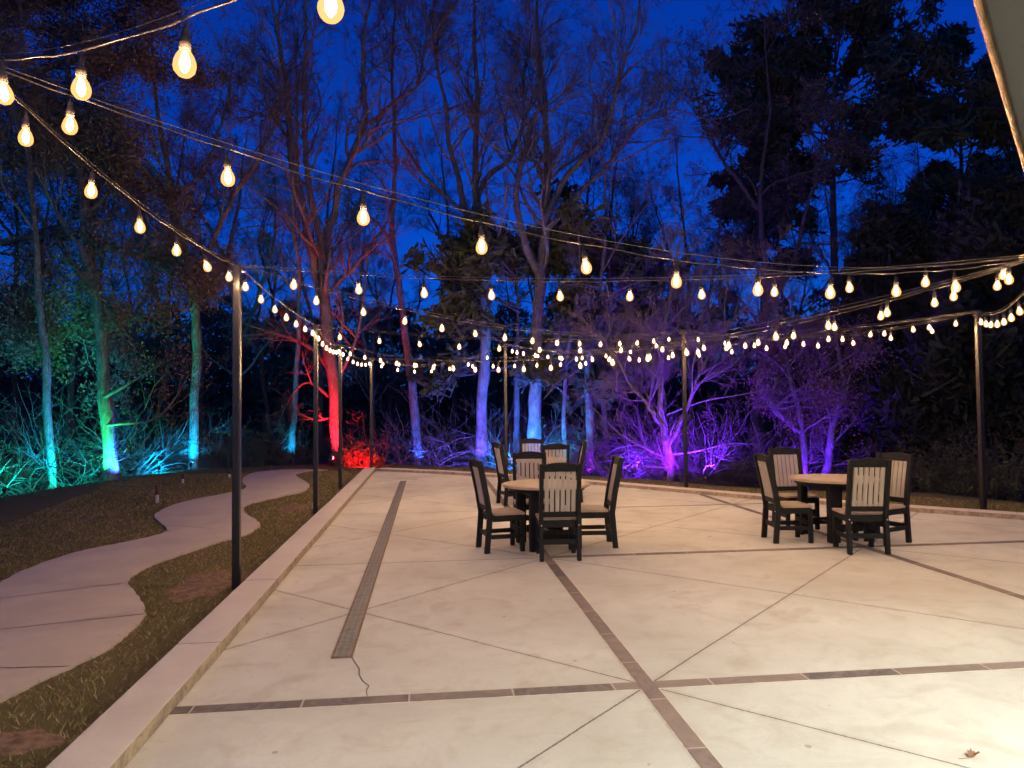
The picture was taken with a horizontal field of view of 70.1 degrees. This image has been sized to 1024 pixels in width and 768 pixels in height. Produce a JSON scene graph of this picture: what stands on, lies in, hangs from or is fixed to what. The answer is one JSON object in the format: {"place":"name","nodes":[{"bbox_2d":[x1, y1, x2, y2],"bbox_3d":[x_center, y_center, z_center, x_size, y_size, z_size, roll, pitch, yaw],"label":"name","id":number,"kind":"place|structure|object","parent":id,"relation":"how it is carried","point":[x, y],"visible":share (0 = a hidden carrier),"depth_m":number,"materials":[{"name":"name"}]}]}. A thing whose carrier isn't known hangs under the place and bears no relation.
{"place":"outdoors","nodes":[
{"label":"outdoors","id":0,"kind":"place"},
{"bbox_2d":[0,469,324,702],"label":"path","id":1,"kind":"structure","parent":0,"point":[65,643],"depth_m":7.14,"materials":[{"name":"concrete"}]},
{"bbox_2d":[0,382,1023,767],"bbox_3d":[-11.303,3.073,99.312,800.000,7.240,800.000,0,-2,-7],"label":"ground","id":2,"kind":"structure","parent":0,"point":[16,508],"depth_m":10.25,"materials":[{"name":"plant"}]},
{"bbox_2d":[0,408,58,497],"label":"bare shrub","id":3,"kind":"object","parent":2,"relation":"on","point":[7,463],"visible":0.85,"depth_m":16.55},
{"bbox_2d":[0,728,63,755],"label":"bare soil","id":4,"kind":"structure","parent":2,"relation":"on","point":[31,739],"depth_m":3.88,"materials":[{"name":"soil"}]},
{"bbox_2d":[0,69,73,488],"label":"background tree","id":5,"kind":"object","parent":2,"relation":"on","point":[15,393],"visible":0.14,"depth_m":31.12,"materials":[{"name":"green plant"}]},
{"bbox_2d":[0,420,126,494],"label":"leafy shrub","id":6,"kind":"object","parent":2,"relation":"on","point":[35,464],"visible":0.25,"depth_m":21.22,"materials":[{"name":"green plant"}]},
{"bbox_2d":[0,374,134,496],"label":"bare shrub","id":7,"kind":"object","parent":2,"relation":"on","point":[30,485],"visible":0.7,"depth_m":17.94,"materials":[{"name":"plant"}]},
{"bbox_2d":[0,0,151,489],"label":"bare tree","id":8,"kind":"object","parent":2,"relation":"on","point":[34,213],"visible":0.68,"depth_m":19.12,"materials":[{"name":"grey plant"}]},
{"bbox_2d":[0,396,163,493],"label":"bare shrub","id":9,"kind":"object","parent":2,"relation":"on","point":[58,478],"visible":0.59,"depth_m":19.09,"materials":[{"name":"plant"}]},
{"bbox_2d":[0,71,174,485],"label":"background tree","id":10,"kind":"object","parent":2,"relation":"on","point":[70,386],"visible":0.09,"depth_m":25.71,"materials":[{"name":"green plant"}]},
{"bbox_2d":[53,235,135,466],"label":"background tree","id":11,"kind":"object","parent":2,"relation":"on","point":[95,377],"visible":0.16,"depth_m":39.85,"materials":[{"name":"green plant"}]},
{"bbox_2d":[0,359,205,485],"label":"bare shrub","id":12,"kind":"object","parent":2,"relation":"on","point":[94,479],"visible":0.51,"depth_m":20.82,"materials":[{"name":"plant"}]},
{"bbox_2d":[0,0,218,480],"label":"bare tree","id":13,"kind":"object","parent":2,"relation":"on","point":[108,424],"visible":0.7,"depth_m":19.46,"materials":[{"name":"brown plant"}]},
{"bbox_2d":[0,0,248,415],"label":"budding tree","id":14,"kind":"object","parent":2,"relation":"on","point":[19,333],"visible":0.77,"depth_m":20.18,"materials":[{"name":"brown plant"}]},
{"bbox_2d":[44,181,218,471],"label":"background tree","id":15,"kind":"object","parent":2,"relation":"on","point":[126,381],"visible":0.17,"depth_m":30.04,"materials":[{"name":"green plant"}]},
{"bbox_2d":[41,393,249,477],"bbox_3d":[-10.224,1.834,20.709,4.891,3.304,5.089,1,-2,-44],"label":"bare shrub","id":16,"kind":"object","parent":2,"relation":"on","point":[136,472],"visible":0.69,"depth_m":20.49,"materials":[{"name":"plant"}]},
{"bbox_2d":[51,374,241,476],"bbox_3d":[-11.176,1.727,21.538,5.730,3.918,5.962,0,-2,-6],"label":"bare shrub","id":17,"kind":"object","parent":2,"relation":"on","point":[134,462],"visible":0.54,"depth_m":21.34,"materials":[{"name":"plant"}]},
{"bbox_2d":[115,85,263,469],"bbox_3d":[-16.939,-5.384,36.857,5.177,20.568,6.957,-2,-2,30],"label":"background tree","id":18,"kind":"object","parent":2,"relation":"on","point":[165,433],"visible":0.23,"depth_m":36.70,"materials":[{"name":"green plant"}]},
{"bbox_2d":[177,175,241,468],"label":"background tree","id":19,"kind":"object","parent":2,"relation":"on","point":[203,359],"visible":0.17,"depth_m":41.64,"materials":[{"name":"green plant"}]},
{"bbox_2d":[171,569,249,602],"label":"bare soil","id":20,"kind":"structure","parent":2,"relation":"on","point":[198,581],"depth_m":7.33,"materials":[{"name":"soil"}]},
{"bbox_2d":[46,467,375,767],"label":"kerb","id":21,"kind":"structure","parent":2,"relation":"on","point":[121,730],"depth_m":4.65,"materials":[{"name":"concrete"}]},
{"bbox_2d":[124,398,312,467],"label":"leafy shrub","id":22,"kind":"object","parent":2,"relation":"on","point":[266,435],"visible":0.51,"depth_m":24.43,"materials":[{"name":"green plant"}]},
{"bbox_2d":[95,0,352,468],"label":"bare tree","id":23,"kind":"object","parent":2,"relation":"on","point":[196,333],"visible":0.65,"depth_m":22.13,"materials":[{"name":"grey plant"}]},
{"bbox_2d":[140,45,309,463],"bbox_3d":[-10.778,-3.857,28.382,6.464,16.040,7.055,-2,-2,43],"label":"background tree","id":24,"kind":"object","parent":2,"relation":"on","point":[254,308],"visible":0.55,"depth_m":28.54,"materials":[{"name":"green plant"}]},
{"bbox_2d":[231,264,245,590],"bbox_3d":[-2.720,0.566,7.204,0.175,3.510,0.087,0,-2,-7],"label":"light pole","id":25,"kind":"object","parent":2,"relation":"on","point":[236,271],"visible":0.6,"depth_m":7.18,"materials":[{"name":"metal"}]},
{"bbox_2d":[0,84,235,279],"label":"string light","id":26,"kind":"object","parent":25,"relation":"hanging from","point":[25,138],"visible":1,"depth_m":4.32,"materials":[{"name":"beige"}]},
{"bbox_2d":[241,265,681,345],"bbox_3d":[0.426,-0.922,11.257,0.079,0.637,10.205,-2,-2,38],"label":"string light","id":27,"kind":"object","parent":25,"relation":"hanging from","point":[363,308],"visible":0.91,"depth_m":9.49,"materials":[{"name":"glass"}]},
{"bbox_2d":[204,148,313,465],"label":"background tree","id":28,"kind":"object","parent":2,"relation":"on","point":[260,359],"visible":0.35,"depth_m":34.10,"materials":[{"name":"brown plant"}]},
{"bbox_2d":[198,397,329,467],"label":"leafy shrub","id":29,"kind":"object","parent":2,"relation":"on","point":[286,432],"visible":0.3,"depth_m":26.00,"materials":[{"name":"green plant"}]},
{"bbox_2d":[250,0,340,464],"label":"bare tree","id":30,"kind":"object","parent":2,"relation":"on","point":[296,362],"visible":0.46,"depth_m":25.65,"materials":[{"name":"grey plant"}]},
{"bbox_2d":[310,325,320,515],"bbox_3d":[-3.187,0.754,11.838,0.175,3.430,0.087,0,-2,-7],"label":"light pole","id":31,"kind":"object","parent":2,"relation":"on","point":[315,421],"visible":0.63,"depth_m":11.81,"materials":[{"name":"metal"}]},
{"bbox_2d":[261,87,411,463],"bbox_3d":[-8.069,-4.356,32.464,6.187,18.291,4.604,1,-2,-33],"label":"background tree","id":32,"kind":"object","parent":2,"relation":"on","point":[320,372],"visible":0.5,"depth_m":32.28,"materials":[{"name":"brown plant"}]},
{"bbox_2d":[337,344,343,489],"bbox_3d":[-3.754,0.868,15.938,0.175,3.470,0.087,0,-2,-7],"label":"light pole","id":33,"kind":"object","parent":2,"relation":"on","point":[340,420],"visible":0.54,"depth_m":15.91,"materials":[{"name":"metal"}]},
{"bbox_2d":[342,260,1023,371],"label":"string light","id":34,"kind":"object","parent":33,"relation":"hanging from","point":[827,320],"visible":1,"depth_m":8.79,"materials":[{"name":"glass"}]},
{"bbox_2d":[209,0,501,457],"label":"bare tree","id":35,"kind":"object","parent":2,"relation":"on","point":[321,252],"visible":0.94,"depth_m":22.81,"materials":[{"name":"brown plant"}]},
{"bbox_2d":[328,441,386,466],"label":"ivy shrub","id":36,"kind":"object","parent":2,"relation":"on","point":[354,454],"visible":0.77,"depth_m":22.29,"materials":[{"name":"green plant"}]},
{"bbox_2d":[316,183,425,450],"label":"background tree","id":37,"kind":"object","parent":2,"relation":"on","point":[363,323],"visible":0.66,"depth_m":29.24,"materials":[{"name":"brown plant"}]},
{"bbox_2d":[330,196,451,463],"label":"background tree","id":38,"kind":"object","parent":2,"relation":"on","point":[392,374],"visible":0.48,"depth_m":36.91,"materials":[{"name":"brown plant"}]},
{"bbox_2d":[321,0,462,465],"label":"bare tree","id":39,"kind":"object","parent":2,"relation":"on","point":[412,390],"visible":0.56,"depth_m":25.54,"materials":[{"name":"grey plant"}]},
{"bbox_2d":[321,390,497,466],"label":"bare shrub","id":40,"kind":"object","parent":2,"relation":"on","point":[391,440],"visible":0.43,"depth_m":25.44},
{"bbox_2d":[379,102,494,466],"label":"background tree","id":41,"kind":"object","parent":2,"relation":"on","point":[453,342],"visible":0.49,"depth_m":38.09,"materials":[{"name":"brown plant"}]},
{"bbox_2d":[397,415,491,467],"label":"bare shrub","id":42,"kind":"object","parent":2,"relation":"on","point":[442,464],"visible":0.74,"depth_m":22.96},
{"bbox_2d":[364,387,574,467],"bbox_3d":[-1.157,2.045,24.825,6.177,4.119,5.936,-2,-2,38],"label":"bare shrub","id":43,"kind":"object","parent":2,"relation":"on","point":[461,435],"visible":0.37,"depth_m":24.55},
{"bbox_2d":[364,0,587,467],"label":"bare tree","id":44,"kind":"object","parent":2,"relation":"on","point":[484,376],"visible":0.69,"depth_m":23.77,"materials":[{"name":"grey plant"}]},
{"bbox_2d":[0,261,986,462],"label":"wood","id":45,"kind":"object","parent":2,"relation":"on","point":[253,402],"visible":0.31,"depth_m":49.83,"materials":[{"name":"brown wood"}]},
{"bbox_2d":[400,174,603,464],"bbox_3d":[-0.094,-1.988,23.738,6.990,10.090,6.591,0,-2,-7],"label":"pine tree","id":46,"kind":"object","parent":2,"relation":"on","point":[467,259],"visible":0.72,"depth_m":22.52,"materials":[{"name":"green plant"}]},
{"bbox_2d":[502,343,508,469],"bbox_3d":[-0.152,0.816,17.800,0.175,3.620,0.087,0,-2,-7],"label":"light pole","id":47,"kind":"object","parent":2,"relation":"on","point":[504,346],"visible":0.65,"depth_m":17.77,"materials":[{"name":"metal"}]},
{"bbox_2d":[506,261,1021,360],"bbox_3d":[2.297,-0.795,12.124,0.088,0.813,12.462,0,-2,-23],"label":"string light","id":48,"kind":"object","parent":47,"relation":"hanging from","point":[997,277],"visible":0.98,"depth_m":9.12,"materials":[{"name":"glass"}]},
{"bbox_2d":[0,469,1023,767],"bbox_3d":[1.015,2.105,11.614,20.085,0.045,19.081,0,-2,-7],"label":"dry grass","id":49,"kind":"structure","parent":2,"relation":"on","point":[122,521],"depth_m":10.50,"materials":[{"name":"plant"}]},
{"bbox_2d":[411,390,616,474],"bbox_3d":[-0.263,1.863,21.712,5.225,3.314,5.437,0,-2,-18],"label":"bare shrub","id":50,"kind":"object","parent":2,"relation":"on","point":[510,444],"visible":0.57,"depth_m":21.70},
{"bbox_2d":[490,225,573,394],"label":"background tree","id":51,"kind":"object","parent":2,"relation":"on","point":[511,315],"visible":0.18,"depth_m":44.06,"materials":[{"name":"brown plant"}]},
{"bbox_2d":[511,233,604,449],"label":"bare tree","id":52,"kind":"object","parent":2,"relation":"on","point":[566,364],"visible":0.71,"depth_m":22.00,"materials":[{"name":"grey plant"}]},
{"bbox_2d":[431,0,776,470],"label":"bare tree","id":53,"kind":"object","parent":2,"relation":"on","point":[547,158],"visible":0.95,"depth_m":22.62,"materials":[{"name":"brown plant"}]},
{"bbox_2d":[533,68,675,475],"bbox_3d":[2.819,-3.214,22.544,3.915,13.025,2.891,-2,-2,41],"label":"bare tree","id":54,"kind":"object","parent":2,"relation":"on","point":[603,266],"visible":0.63,"depth_m":22.58,"materials":[{"name":"brown plant"}]},
{"bbox_2d":[520,388,692,479],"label":"bare shrub","id":55,"kind":"object","parent":2,"relation":"on","point":[632,460],"visible":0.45,"depth_m":20.10,"materials":[{"name":"plant"}]},
{"bbox_2d":[539,193,699,473],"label":"pine tree","id":56,"kind":"object","parent":2,"relation":"on","point":[621,265],"visible":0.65,"depth_m":22.69,"materials":[{"name":"green plant"}]},
{"bbox_2d":[551,81,698,477],"bbox_3d":[4.151,-3.317,29.357,6.276,15.574,6.850,-2,-2,34],"label":"background tree","id":57,"kind":"object","parent":2,"relation":"on","point":[617,184],"visible":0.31,"depth_m":28.87,"materials":[{"name":"brown plant"}]},
{"bbox_2d":[593,161,678,470],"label":"background tree","id":58,"kind":"object","parent":2,"relation":"on","point":[642,410],"visible":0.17,"depth_m":37.78,"materials":[{"name":"brown plant"}]},
{"bbox_2d":[584,389,768,486],"bbox_3d":[4.370,1.912,19.675,5.602,3.591,5.383,-1,-2,16],"label":"bare shrub","id":59,"kind":"object","parent":2,"relation":"on","point":[661,459],"visible":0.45,"depth_m":19.52,"materials":[{"name":"plant"}]},
{"bbox_2d":[562,199,796,480],"bbox_3d":[4.261,-0.955,18.702,5.909,7.356,3.284,-1,-2,13],"label":"bare tree","id":60,"kind":"object","parent":2,"relation":"on","point":[660,380],"visible":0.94,"depth_m":18.52,"materials":[{"name":"brown plant"}]},
{"bbox_2d":[635,225,726,456],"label":"background tree","id":61,"kind":"object","parent":2,"relation":"on","point":[672,406],"visible":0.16,"depth_m":45.02,"materials":[{"name":"brown plant"}]},
{"bbox_2d":[617,101,746,481],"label":"background tree","id":62,"kind":"object","parent":2,"relation":"on","point":[712,242],"visible":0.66,"depth_m":27.33,"materials":[{"name":"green plant"}]},
{"bbox_2d":[600,394,766,487],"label":"bare shrub","id":63,"kind":"object","parent":2,"relation":"on","point":[703,478],"visible":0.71,"depth_m":18.55,"materials":[{"name":"plant"}]},
{"bbox_2d":[681,329,687,487],"bbox_3d":[3.604,0.685,15.211,0.175,3.650,0.087,0,-2,-7],"label":"light pole","id":64,"kind":"object","parent":2,"relation":"on","point":[684,412],"visible":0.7,"depth_m":15.19,"materials":[{"name":"metal"}]},
{"bbox_2d":[588,389,840,489],"bbox_3d":[5.053,2.002,19.862,5.763,3.648,5.996,0,-2,-2],"label":"bare shrub","id":65,"kind":"object","parent":2,"relation":"on","point":[716,479],"visible":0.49,"depth_m":19.50,"materials":[{"name":"plant"}]},
{"bbox_2d":[673,200,781,479],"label":"background tree","id":66,"kind":"object","parent":2,"relation":"on","point":[736,392],"visible":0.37,"depth_m":32.95,"materials":[{"name":"brown plant"}]},
{"bbox_2d":[627,403,852,490],"bbox_3d":[6.109,2.247,20.103,5.839,3.903,5.612,-2,-2,40],"label":"bare shrub","id":67,"kind":"object","parent":2,"relation":"on","point":[730,455],"visible":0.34,"depth_m":20.08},
{"bbox_2d":[620,0,902,487],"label":"background tree","id":68,"kind":"object","parent":2,"relation":"on","point":[760,240],"visible":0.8,"depth_m":24.91,"materials":[{"name":"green plant"}]},
{"bbox_2d":[698,12,827,453],"bbox_3d":[11.197,-5.818,32.324,5.504,20.452,5.996,-1,-2,17],"label":"pine tree","id":69,"kind":"object","parent":2,"relation":"on","point":[775,141],"visible":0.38,"depth_m":31.64,"materials":[{"name":"green plant"}]},
{"bbox_2d":[642,395,893,490],"bbox_3d":[6.410,2.177,19.578,5.558,3.757,5.784,-1,-2,1],"label":"bare shrub","id":70,"kind":"object","parent":2,"relation":"on","point":[740,457],"visible":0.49,"depth_m":19.16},
{"bbox_2d":[731,175,828,462],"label":"background tree","id":71,"kind":"object","parent":2,"relation":"on","point":[799,311],"visible":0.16,"depth_m":37.05,"materials":[{"name":"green plant"}]},
{"bbox_2d":[722,256,907,488],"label":"budding tree","id":72,"kind":"object","parent":2,"relation":"on","point":[829,393],"visible":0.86,"depth_m":19.88,"materials":[{"name":"brown plant"}]},
{"bbox_2d":[772,151,859,332],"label":"background tree","id":73,"kind":"object","parent":2,"relation":"on","point":[828,217],"visible":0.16,"depth_m":43.68,"materials":[{"name":"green plant"}]},
{"bbox_2d":[690,0,978,473],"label":"pine tree","id":74,"kind":"object","parent":2,"relation":"on","point":[872,53],"visible":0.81,"depth_m":29.54,"materials":[{"name":"green plant"}]},
{"bbox_2d":[794,199,987,491],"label":"pine tree","id":75,"kind":"object","parent":2,"relation":"on","point":[883,237],"visible":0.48,"depth_m":21.35,"materials":[{"name":"green plant"}]},
{"bbox_2d":[829,143,975,230],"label":"background tree","id":76,"kind":"object","parent":2,"relation":"on","point":[882,201],"visible":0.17,"depth_m":30.03,"materials":[{"name":"green plant"}]},
{"bbox_2d":[849,23,1023,252],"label":"pine tree","id":77,"kind":"object","parent":2,"relation":"on","point":[943,120],"visible":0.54,"depth_m":25.94,"materials":[{"name":"green plant"}]},
{"bbox_2d":[858,425,1023,501],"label":"leafy shrub","id":78,"kind":"object","parent":2,"relation":"on","point":[926,477],"visible":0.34,"depth_m":17.00,"materials":[{"name":"green plant"}]},
{"bbox_2d":[860,167,1023,501],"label":"pine tree","id":79,"kind":"object","parent":2,"relation":"on","point":[984,220],"visible":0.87,"depth_m":18.32,"materials":[{"name":"green plant"}]},
{"bbox_2d":[896,410,1023,500],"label":"leafy shrub","id":80,"kind":"object","parent":2,"relation":"on","point":[967,490],"visible":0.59,"depth_m":16.16,"materials":[{"name":"green plant"}]},
{"bbox_2d":[973,310,986,509],"bbox_3d":[7.287,0.604,11.333,0.175,3.500,0.087,0,-2,-7],"label":"light pole","id":81,"kind":"object","parent":2,"relation":"on","point":[980,416],"visible":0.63,"depth_m":11.31,"materials":[{"name":"metal"}]},
{"bbox_2d":[321,311,974,351],"bbox_3d":[2.036,-0.795,11.635,10.488,0.598,0.087,-1,-2,3],"label":"string light","id":82,"kind":"object","parent":81,"relation":"hanging from","point":[703,343],"visible":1,"depth_m":11.61,"materials":[{"name":"glass"}]},
{"bbox_2d":[0,0,1023,386],"label":"sky","id":83,"kind":"structure","parent":0,"point":[954,11],"materials":[{"name":"blue"}]},
{"bbox_2d":[125,471,1023,767],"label":"patio","id":84,"kind":"structure","parent":0,"point":[453,607],"depth_m":5.15,"materials":[{"name":"concrete"}]},
{"bbox_2d":[331,481,405,658],"bbox_3d":[-1.837,2.054,10.926,0.142,0.010,12.012,0,-2,-7],"label":"trench drain","id":85,"kind":"object","parent":84,"relation":"on","point":[345,646],"visible":1,"depth_m":6.70,"materials":[{"name":"metal"}]},
{"bbox_2d":[169,682,640,714],"bbox_3d":[-0.574,1.837,4.269,2.705,0.005,0.102,0,-2,-7],"label":"paving strip","id":86,"kind":"object","parent":84,"relation":"on","point":[391,698],"visible":1,"depth_m":4.26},
{"bbox_2d":[468,459,524,553],"bbox_3d":[-0.189,1.431,8.721,0.573,1.086,0.465,0,-2,-17],"label":"dining chair","id":87,"kind":"object","parent":84,"relation":"on","point":[490,515],"visible":1,"depth_m":8.57,"materials":[{"name":"plastic"}]},
{"bbox_2d":[491,442,529,505],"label":"dining chair","id":88,"kind":"object","parent":84,"relation":"on","point":[500,460],"visible":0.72,"depth_m":12.65,"materials":[{"name":"plastic"}]},
{"bbox_2d":[512,451,549,532],"bbox_3d":[0.252,1.459,9.739,0.465,1.086,0.573,0,-2,-3],"label":"dining chair","id":89,"kind":"object","parent":84,"relation":"on","point":[532,455],"visible":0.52,"depth_m":9.95,"materials":[{"name":"plastic"}]},
{"bbox_2d":[503,479,589,551],"bbox_3d":[0.422,1.595,8.918,1.056,0.760,1.060,0,-2,-14],"label":"dining table","id":90,"kind":"object","parent":84,"relation":"on","point":[521,489],"visible":0.51,"depth_m":8.63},
{"bbox_2d":[535,462,581,561],"bbox_3d":[0.519,1.408,8.201,0.465,1.086,0.573,0,-2,-4],"label":"dining chair","id":91,"kind":"object","parent":84,"relation":"on","point":[551,518],"visible":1,"depth_m":8.02,"materials":[{"name":"wood"}]},
{"bbox_2d":[581,456,623,548],"bbox_3d":[1.053,1.426,8.930,0.573,1.086,0.465,0,-2,-3],"label":"dining chair","id":92,"kind":"object","parent":84,"relation":"on","point":[610,500],"visible":0.81,"depth_m":8.72,"materials":[{"name":"plastic"}]},
{"bbox_2d":[486,478,722,767],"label":"paving strip","id":93,"kind":"object","parent":84,"relation":"on","point":[695,746],"visible":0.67,"depth_m":4.52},
{"bbox_2d":[375,468,1023,519],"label":"kerb","id":94,"kind":"structure","parent":84,"relation":"on","point":[966,512],"depth_m":13.55,"materials":[{"name":"concrete"}]},
{"bbox_2d":[551,546,861,557],"bbox_3d":[2.280,1.939,8.422,3.702,0.005,0.102,0,-2,-7],"label":"paving strip","id":95,"kind":"object","parent":84,"relation":"on","point":[687,552],"visible":1,"depth_m":8.40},
{"bbox_2d":[753,453,813,543],"bbox_3d":[3.387,1.410,9.128,0.573,1.086,0.465,-1,-2,-1],"label":"dining chair","id":96,"kind":"object","parent":84,"relation":"on","point":[767,480],"visible":1,"depth_m":8.99,"materials":[{"name":"wood"}]},
{"bbox_2d":[768,447,819,529],"bbox_3d":[3.908,1.437,10.135,0.465,1.086,0.573,0,-2,-5],"label":"dining chair","id":97,"kind":"object","parent":84,"relation":"on","point":[788,452],"visible":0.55,"depth_m":10.31,"materials":[{"name":"wood"}]},
{"bbox_2d":[789,474,879,543],"bbox_3d":[4.105,1.571,9.278,1.056,0.760,1.060,0,-2,-12],"label":"dining table","id":98,"kind":"object","parent":84,"relation":"on","point":[833,485],"visible":0.62,"depth_m":9.01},
{"bbox_2d":[653,661,1023,687],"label":"paving strip","id":99,"kind":"object","parent":84,"relation":"on","point":[824,675],"visible":1,"depth_m":4.56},
{"bbox_2d":[699,494,1023,599],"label":"paving strip","id":100,"kind":"object","parent":84,"relation":"on","point":[1013,594],"visible":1,"depth_m":7.65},
{"bbox_2d":[832,458,891,554],"bbox_3d":[4.022,1.381,8.390,0.465,1.086,0.573,-1,-2,3],"label":"dining chair","id":101,"kind":"object","parent":84,"relation":"on","point":[849,513],"visible":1,"depth_m":8.21,"materials":[{"name":"wood"}]},
{"bbox_2d":[852,452,913,545],"bbox_3d":[4.583,1.395,9.002,0.573,1.086,0.465,0,-2,-28],"label":"dining chair","id":102,"kind":"object","parent":84,"relation":"on","point":[905,475],"visible":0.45,"depth_m":8.95,"materials":[{"name":"wood"}]},
{"bbox_2d":[973,0,1023,170],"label":"porch building","id":103,"kind":"structure","parent":0,"point":[1001,22],"depth_m":2.69,"materials":[{"name":"paint"}]},
{"bbox_2d":[5,67,1023,296],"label":"string light","id":104,"kind":"object","parent":103,"relation":"hanging from","point":[70,125],"visible":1,"depth_m":4.19,"materials":[{"name":"glass"}]},
{"bbox_2d":[241,255,1023,299],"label":"string light","id":105,"kind":"object","parent":103,"relation":"hanging from","point":[925,274],"visible":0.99,"depth_m":6.80,"materials":[{"name":"rubber"}]},
{"bbox_3d":[-2.383,0.367,3.181,0.175,3.650,0.087,0,-2,-7],"label":"light pole","id":106,"kind":"object","parent":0,"visible":0},
{"bbox_2d":[0,0,336,101],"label":"string light","id":107,"kind":"object","parent":106,"relation":"hanging from","point":[185,39],"visible":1,"depth_m":2.46,"materials":[{"name":"glass"}]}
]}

